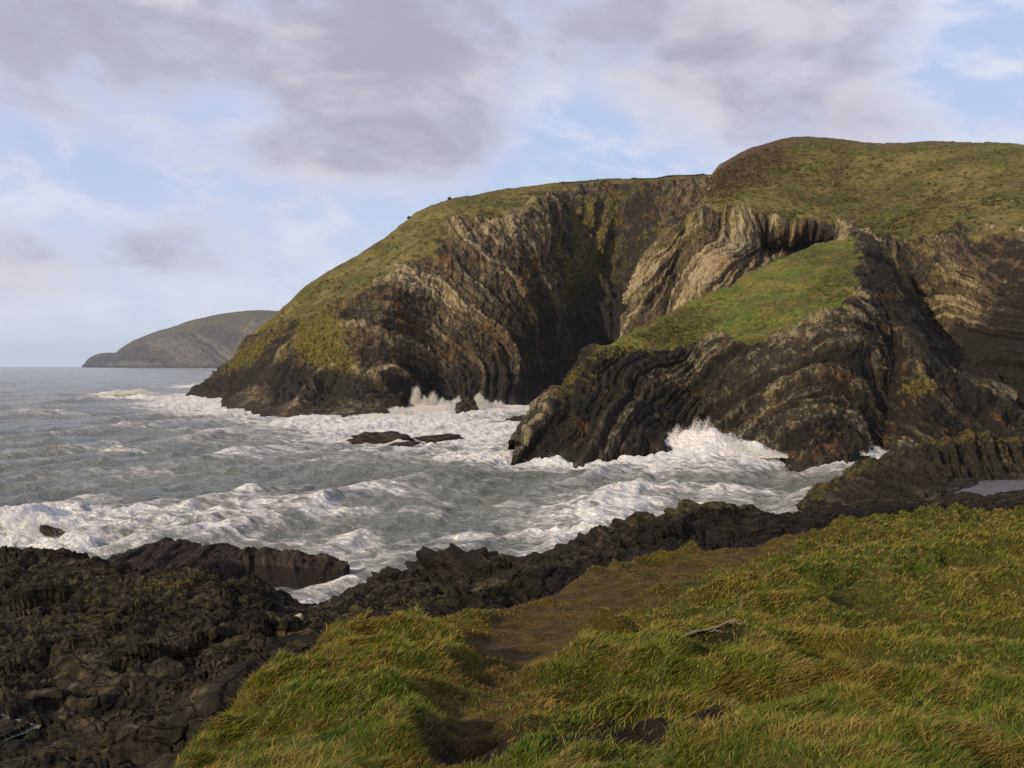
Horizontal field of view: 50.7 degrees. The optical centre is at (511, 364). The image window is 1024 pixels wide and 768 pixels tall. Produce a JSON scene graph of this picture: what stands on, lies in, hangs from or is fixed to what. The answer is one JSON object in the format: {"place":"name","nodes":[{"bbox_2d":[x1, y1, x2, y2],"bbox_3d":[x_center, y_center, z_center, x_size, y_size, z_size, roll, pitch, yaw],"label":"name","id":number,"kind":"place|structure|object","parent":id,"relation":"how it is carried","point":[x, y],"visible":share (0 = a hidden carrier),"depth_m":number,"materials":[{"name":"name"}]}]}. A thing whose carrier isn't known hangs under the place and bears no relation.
{"place":"outdoors","nodes":[
{"label":"outdoors","id":0,"kind":"place"},
{"bbox_2d":[81,310,277,367],"bbox_3d":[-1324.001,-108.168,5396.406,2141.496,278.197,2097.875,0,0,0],"label":"distant headland","id":1,"kind":"structure","parent":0,"point":[213,341],"depth_m":4869.51,"materials":[{"name":"grey stone"}]},
{"bbox_2d":[0,367,884,606],"bbox_3d":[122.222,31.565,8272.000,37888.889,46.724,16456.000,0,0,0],"label":"sea","id":2,"kind":"structure","parent":0,"point":[138,470],"depth_m":115.03,"materials":[{"name":"liquid"}]},
{"bbox_2d":[39,524,64,537],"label":"rock","id":3,"kind":"object","parent":2,"relation":"in","point":[44,530],"visible":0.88,"depth_m":72.11,"materials":[{"name":"brown stone"}]},
{"bbox_2d":[0,507,126,542],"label":"spray burst","id":4,"kind":"object","parent":2,"relation":"on","point":[60,527],"visible":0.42,"depth_m":74.96,"materials":[{"name":"white liquid"}]},
{"bbox_2d":[89,388,226,409],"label":"spray burst","id":5,"kind":"object","parent":2,"relation":"on","point":[129,392],"visible":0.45,"depth_m":388.73,"materials":[{"name":"white liquid"}]},
{"bbox_2d":[106,537,349,588],"bbox_3d":[-17.905,12.176,65.799,16.803,3.153,12.394,0,0,0],"label":"reef","id":6,"kind":"object","parent":2,"relation":"in","point":[291,568],"visible":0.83,"depth_m":64.07},
{"bbox_2d":[346,431,414,443],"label":"rock","id":7,"kind":"object","parent":2,"relation":"in","point":[376,437],"visible":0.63,"depth_m":169.20,"materials":[{"name":"stone"}]},
{"bbox_2d":[388,441,420,446],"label":"rock","id":8,"kind":"object","parent":2,"relation":"in","point":[410,443],"visible":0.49,"depth_m":159.16,"materials":[{"name":"brown stone"}]},
{"bbox_2d":[347,387,506,417],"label":"spray burst","id":9,"kind":"object","parent":2,"relation":"on","point":[424,405],"visible":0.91,"depth_m":274.26,"materials":[{"name":"white liquid"}]},
{"bbox_2d":[413,433,463,442],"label":"rock","id":10,"kind":"object","parent":2,"relation":"in","point":[436,438],"visible":0.64,"depth_m":172.88,"materials":[{"name":"brown stone"}]},
{"bbox_2d":[454,397,478,413],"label":"rock","id":11,"kind":"object","parent":2,"relation":"in","point":[467,404],"visible":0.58,"depth_m":270.25,"materials":[{"name":"stone"}]},
{"bbox_2d":[474,393,528,410],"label":"spray burst","id":12,"kind":"object","parent":2,"relation":"on","point":[480,400],"visible":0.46,"depth_m":278.98,"materials":[{"name":"white liquid"}]},
{"bbox_2d":[506,415,524,421],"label":"rock","id":13,"kind":"object","parent":2,"relation":"in","point":[517,418],"visible":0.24,"depth_m":221.09,"materials":[{"name":"stone"}]},
{"bbox_2d":[664,418,793,458],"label":"spray burst","id":14,"kind":"object","parent":2,"relation":"on","point":[771,454],"visible":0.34,"depth_m":138.62,"materials":[{"name":"white liquid"}]},
{"bbox_2d":[860,442,893,455],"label":"spray burst","id":15,"kind":"object","parent":2,"relation":"on","point":[870,453],"visible":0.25,"depth_m":145.09,"materials":[{"name":"white liquid"}]},
{"bbox_2d":[186,174,713,417],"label":"headland","id":16,"kind":"structure","parent":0,"point":[519,305],"depth_m":327.56,"materials":[{"name":"brown stone"}]},
{"bbox_2d":[559,178,620,182],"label":"hedge","id":17,"kind":"object","parent":16,"relation":"on","point":[587,180],"visible":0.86,"depth_m":448.04,"materials":[{"name":"green plant"}]},
{"bbox_2d":[631,173,704,178],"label":"hedge","id":18,"kind":"object","parent":16,"relation":"on","point":[668,176],"visible":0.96,"depth_m":444.81,"materials":[{"name":"green plant"}]},
{"bbox_2d":[0,424,1023,767],"bbox_3d":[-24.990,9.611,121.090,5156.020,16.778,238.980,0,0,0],"label":"ground","id":19,"kind":"structure","parent":0,"point":[108,664],"depth_m":19.39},
{"bbox_2d":[1,714,40,741],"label":"foam water","id":20,"kind":"structure","parent":19,"relation":"on","point":[26,730],"depth_m":20.48,"materials":[{"name":"grey liquid"}]},
{"bbox_2d":[295,613,302,620],"bbox_3d":[-7.147,8.511,36.001,0.382,0.463,0.270,0,0,0],"label":"stone","id":21,"kind":"object","parent":19,"relation":"on","point":[299,615],"visible":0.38,"depth_m":35.94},
{"bbox_2d":[365,566,418,583],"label":"crag","id":22,"kind":"structure","parent":19,"relation":"on","point":[389,569],"depth_m":51.36,"materials":[{"name":"stone"}]},
{"bbox_2d":[404,543,511,575],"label":"crag","id":23,"kind":"structure","parent":19,"relation":"on","point":[452,560],"depth_m":50.52,"materials":[{"name":"brown stone"}]},
{"bbox_2d":[508,547,570,559],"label":"crag","id":24,"kind":"structure","parent":19,"relation":"on","point":[555,551],"depth_m":53.27,"materials":[{"name":"brown stone"}]},
{"bbox_2d":[554,524,619,549],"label":"crag","id":25,"kind":"structure","parent":19,"relation":"on","point":[591,536],"depth_m":55.97,"materials":[{"name":"brown stone"}]},
{"bbox_2d":[171,502,1023,767],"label":"grass","id":26,"kind":"structure","parent":19,"relation":"on","point":[933,725],"depth_m":7.26,"materials":[{"name":"green plant"}]},
{"bbox_2d":[593,511,668,531],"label":"crag","id":27,"kind":"structure","parent":19,"relation":"on","point":[633,519],"depth_m":59.57,"materials":[{"name":"brown stone"}]},
{"bbox_2d":[656,499,724,516],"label":"crag","id":28,"kind":"structure","parent":19,"relation":"on","point":[685,505],"depth_m":65.70,"materials":[{"name":"brown stone"}]},
{"bbox_2d":[679,617,744,636],"bbox_3d":[1.627,2.138,8.779,0.522,0.154,0.179,0,0,0],"label":"dead branch","id":29,"kind":"object","parent":19,"relation":"on","point":[692,632],"visible":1,"depth_m":8.79,"materials":[{"name":"grey wood"}]},
{"bbox_2d":[795,427,1023,510],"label":"rock ridge","id":30,"kind":"object","parent":19,"relation":"on","point":[928,467],"visible":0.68,"depth_m":91.65,"materials":[{"name":"brown stone"}]},
{"bbox_2d":[0,0,1023,366],"label":"sky","id":31,"kind":"structure","parent":0,"point":[164,164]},
{"bbox_2d":[507,231,1023,472],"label":"promontory","id":32,"kind":"structure","parent":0,"point":[880,360],"depth_m":160.48,"materials":[{"name":"brown stone"}]},
{"bbox_2d":[619,136,1023,409],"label":"hill","id":33,"kind":"structure","parent":0,"point":[969,292],"depth_m":294.17,"materials":[{"name":"green plant"}]},
{"bbox_2d":[259,142,1023,346],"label":"heather","id":34,"kind":"object","parent":33,"relation":"on","point":[716,187],"visible":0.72,"depth_m":312.67,"materials":[{"name":"green plant"}]},
{"bbox_2d":[954,479,1023,495],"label":"pool water","id":35,"kind":"structure","parent":0,"point":[985,487],"depth_m":86.08,"materials":[{"name":"grey liquid"}]}
]}

